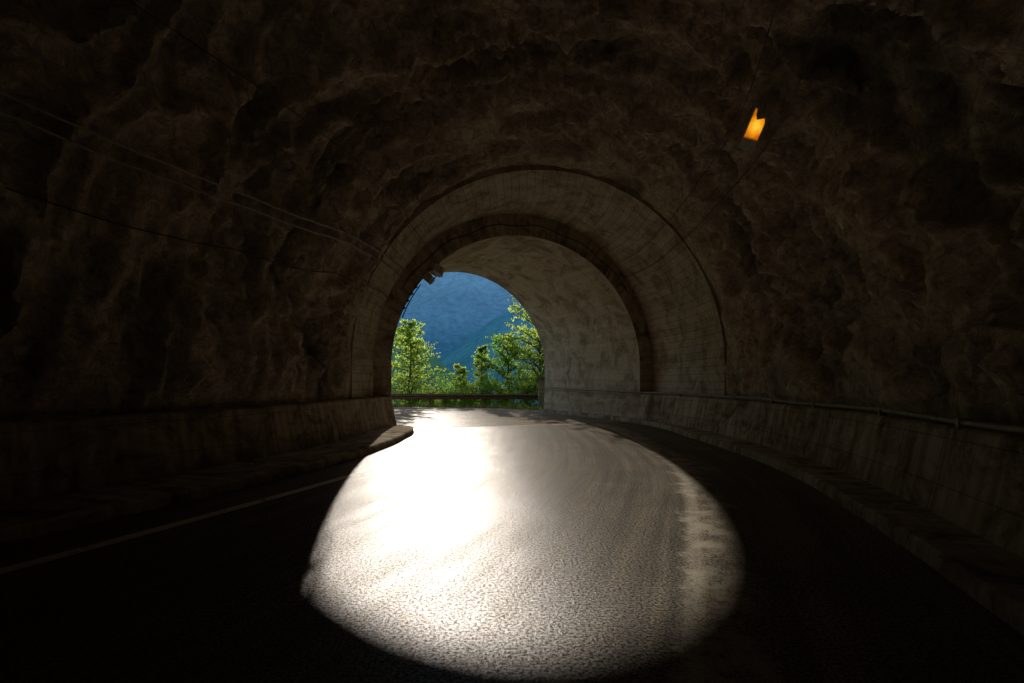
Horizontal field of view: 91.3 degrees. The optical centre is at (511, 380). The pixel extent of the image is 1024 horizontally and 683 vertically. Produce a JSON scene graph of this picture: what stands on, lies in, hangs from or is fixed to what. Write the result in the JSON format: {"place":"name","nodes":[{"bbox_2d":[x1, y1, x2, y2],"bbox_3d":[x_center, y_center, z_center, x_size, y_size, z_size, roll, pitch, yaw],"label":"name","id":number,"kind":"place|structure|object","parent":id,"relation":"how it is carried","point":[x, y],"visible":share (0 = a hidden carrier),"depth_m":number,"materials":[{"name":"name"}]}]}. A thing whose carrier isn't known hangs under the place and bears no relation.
{"place":"outdoors","nodes":[
{"label":"outdoors","id":0,"kind":"place"},
{"bbox_2d":[391,329,491,406],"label":"hill","id":1,"kind":"structure","parent":0,"point":[434,362],"depth_m":171.94,"materials":[{"name":"green plant"}]},
{"bbox_2d":[397,272,518,357],"bbox_3d":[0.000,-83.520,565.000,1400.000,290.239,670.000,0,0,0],"label":"mountain","id":2,"kind":"structure","parent":0,"point":[451,310],"depth_m":380.14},
{"bbox_2d":[437,304,544,403],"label":"hill","id":3,"kind":"structure","parent":0,"point":[464,351],"depth_m":281.13,"materials":[{"name":"green plant"}]},
{"bbox_2d":[459,407,543,409],"bbox_3d":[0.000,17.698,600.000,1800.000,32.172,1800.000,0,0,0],"label":"ground","id":4,"kind":"structure","parent":0,"point":[505,408],"depth_m":29.40,"materials":[{"name":"grey soil"}]},
{"bbox_2d":[396,384,428,406],"bbox_3d":[-6.482,1.376,33.569,2.174,2.417,1.656,0,0,26],"label":"shrub","id":5,"kind":"object","parent":4,"relation":"on","point":[414,401],"visible":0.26,"depth_m":33.34,"materials":[{"name":"green plant"}]},
{"bbox_2d":[391,319,455,406],"bbox_3d":[-6.832,-0.556,33.784,6.146,7.546,6.470,0,0,0],"label":"deciduous tree","id":6,"kind":"object","parent":4,"relation":"on","point":[410,339],"visible":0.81,"depth_m":33.75,"materials":[{"name":"green plant"}]},
{"bbox_2d":[413,374,450,406],"bbox_3d":[-5.345,0.920,33.200,2.387,2.824,1.831,0,0,-37],"label":"shrub","id":7,"kind":"object","parent":4,"relation":"on","point":[427,400],"visible":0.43,"depth_m":33.16,"materials":[{"name":"green plant"}]},
{"bbox_2d":[434,372,465,406],"bbox_3d":[-4.165,0.968,33.632,2.019,3.156,1.933,0,0,-41],"label":"shrub","id":8,"kind":"object","parent":4,"relation":"on","point":[448,392],"visible":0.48,"depth_m":33.34,"materials":[{"name":"green plant"}]},
{"bbox_2d":[391,393,538,406],"bbox_3d":[-12.031,1.220,30.432,28.297,0.950,1.438,0,0,-7],"label":"guardrail","id":9,"kind":"object","parent":4,"relation":"on","point":[430,396],"visible":0.2,"depth_m":31.51,"materials":[{"name":"metal"}]},
{"bbox_2d":[451,363,478,406],"bbox_3d":[-3.365,1.127,34.660,3.421,4.765,2.870,0,0,-13],"label":"deciduous tree","id":10,"kind":"object","parent":4,"relation":"on","point":[461,370],"visible":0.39,"depth_m":34.90,"materials":[{"name":"green plant"}]},
{"bbox_2d":[452,375,481,406],"bbox_3d":[-2.995,0.890,33.262,2.063,2.769,1.520,0,0,0],"label":"shrub","id":11,"kind":"object","parent":4,"relation":"on","point":[469,402],"visible":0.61,"depth_m":33.13,"materials":[{"name":"green plant"}]},
{"bbox_2d":[393,401,541,409],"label":"grass","id":12,"kind":"structure","parent":4,"relation":"on","point":[488,406],"depth_m":31.17,"materials":[{"name":"green plant"}]},
{"bbox_2d":[467,344,494,406],"bbox_3d":[-2.116,0.366,34.798,2.370,5.874,2.972,0,0,0],"label":"deciduous tree","id":13,"kind":"object","parent":4,"relation":"on","point":[482,350],"visible":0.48,"depth_m":34.46,"materials":[{"name":"green plant"}]},
{"bbox_2d":[470,370,506,404],"bbox_3d":[-1.664,0.717,33.292,2.010,3.316,1.809,0,0,-39],"label":"shrub","id":14,"kind":"object","parent":4,"relation":"on","point":[485,389],"visible":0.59,"depth_m":33.23,"materials":[{"name":"green plant"}]},
{"bbox_2d":[471,333,533,404],"bbox_3d":[0.018,0.045,35.092,5.083,6.932,4.748,0,0,21],"label":"deciduous tree","id":15,"kind":"object","parent":4,"relation":"on","point":[508,361],"visible":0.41,"depth_m":34.85,"materials":[{"name":"green plant"}]},
{"bbox_2d":[491,374,520,406],"bbox_3d":[-0.509,0.863,33.378,2.119,3.031,1.949,0,0,35],"label":"shrub","id":16,"kind":"object","parent":4,"relation":"on","point":[505,401],"visible":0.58,"depth_m":33.27,"materials":[{"name":"green plant"}]},
{"bbox_2d":[0,0,1023,558],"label":"tunnel","id":17,"kind":"structure","parent":4,"relation":"on","point":[854,236],"depth_m":8.29,"materials":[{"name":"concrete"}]},
{"bbox_2d":[0,185,388,301],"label":"electric cable","id":18,"kind":"object","parent":17,"relation":"attached to","point":[6,188],"visible":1,"depth_m":7.55,"materials":[{"name":"rubber"}]},
{"bbox_2d":[0,109,399,280],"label":"electric cable","id":19,"kind":"object","parent":17,"relation":"attached to","point":[102,154],"visible":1,"depth_m":7.24,"materials":[{"name":"black rubber"}]},
{"bbox_2d":[0,90,403,274],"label":"electric cable","id":20,"kind":"object","parent":17,"relation":"attached to","point":[105,138],"visible":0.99,"depth_m":7.14,"materials":[{"name":"black rubber"}]},
{"bbox_2d":[129,0,424,248],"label":"electric cable","id":21,"kind":"object","parent":17,"relation":"attached to","point":[268,94],"visible":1,"depth_m":7.61,"materials":[{"name":"rubber"}]},
{"bbox_2d":[402,284,420,317],"bbox_3d":[-3.356,-2.668,16.678,0.641,1.162,0.130,0,0,-17],"label":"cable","id":22,"kind":"object","parent":17,"relation":"attached to","point":[412,294],"visible":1,"depth_m":16.64,"materials":[{"name":"metal"}]},
{"bbox_2d":[422,270,435,284],"bbox_3d":[-2.691,-3.574,16.794,0.435,0.630,0.320,42,6,32],"label":"floodlight","id":23,"kind":"object","parent":17,"relation":"attached to","point":[427,277],"visible":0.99,"depth_m":16.70,"materials":[{"name":"grey metal"}]},
{"bbox_2d":[431,261,444,277],"bbox_3d":[-2.495,-3.812,16.850,0.435,0.630,0.320,30,-41,-31],"label":"floodlight","id":24,"kind":"object","parent":17,"relation":"attached to","point":[437,270],"visible":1,"depth_m":16.70,"materials":[{"name":"grey metal"}]},
{"bbox_2d":[402,224,627,292],"bbox_3d":[0.396,-4.342,17.935,8.535,2.596,0.028,0,0,-18],"label":"electric cable","id":25,"kind":"object","parent":17,"relation":"attached to","point":[511,225],"visible":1,"depth_m":17.74,"materials":[{"name":"rubber"}]},
{"bbox_2d":[616,0,778,263],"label":"electric cable","id":26,"kind":"object","parent":17,"relation":"attached to","point":[737,119],"visible":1,"depth_m":8.12,"materials":[{"name":"rubber"}]},
{"bbox_2d":[625,0,835,277],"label":"electric cable","id":27,"kind":"object","parent":17,"relation":"attached to","point":[775,129],"visible":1,"depth_m":7.46,"materials":[{"name":"rubber"}]},
{"bbox_2d":[738,102,772,151],"bbox_3d":[4.084,-4.276,8.371,0.273,0.669,0.466,23,49,13],"label":"tunnel lamp","id":28,"kind":"object","parent":17,"relation":"attached to","point":[757,122],"visible":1,"depth_m":8.21,"materials":[{"name":"orange glass"}]},
{"bbox_2d":[544,387,1023,433],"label":"conduit pipe","id":29,"kind":"object","parent":17,"relation":"attached to","point":[962,422],"visible":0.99,"depth_m":7.32,"materials":[{"name":"black metal"}]},
{"bbox_2d":[498,297,544,406],"bbox_3d":[2.160,-1.624,34.451,6.413,10.104,7.020,0,0,0],"label":"deciduous tree","id":30,"kind":"object","parent":4,"relation":"on","point":[539,355],"visible":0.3,"depth_m":33.64,"materials":[{"name":"green plant"}]},
{"bbox_2d":[511,366,540,406],"bbox_3d":[1.085,0.534,33.131,2.280,3.789,1.694,0,0,0],"label":"shrub","id":31,"kind":"object","parent":4,"relation":"on","point":[525,401],"visible":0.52,"depth_m":33.24,"materials":[{"name":"green plant"}]},
{"bbox_2d":[538,379,544,407],"bbox_3d":[1.800,0.738,29.800,0.474,1.710,0.472,0,0,0],"label":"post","id":32,"kind":"object","parent":4,"relation":"on","point":[541,388],"visible":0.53,"depth_m":29.58,"materials":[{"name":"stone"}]},
{"bbox_2d":[0,407,1023,682],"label":"road","id":33,"kind":"structure","parent":0,"point":[490,545],"depth_m":3.99,"materials":[{"name":"grey asphalt"}]},
{"bbox_2d":[0,426,413,544],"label":"kerb","id":34,"kind":"structure","parent":33,"relation":"on","point":[23,519],"depth_m":6.80,"materials":[{"name":"concrete"}]},
{"bbox_2d":[0,417,451,573],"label":"road marking","id":35,"kind":"object","parent":33,"relation":"on","point":[95,545],"visible":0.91,"depth_m":5.80,"materials":[{"name":"white paint"}]},
{"bbox_2d":[417,422,629,428],"bbox_3d":[0.684,1.597,18.080,8.200,0.001,0.222,0,0,-18],"label":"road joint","id":36,"kind":"object","parent":33,"relation":"on","point":[526,425],"visible":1,"depth_m":18.37,"materials":[{"name":"grey asphalt"}]},
{"bbox_2d":[540,409,1023,635],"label":"kerb","id":37,"kind":"structure","parent":33,"relation":"on","point":[988,575],"depth_m":4.99,"materials":[{"name":"concrete"}]}
]}

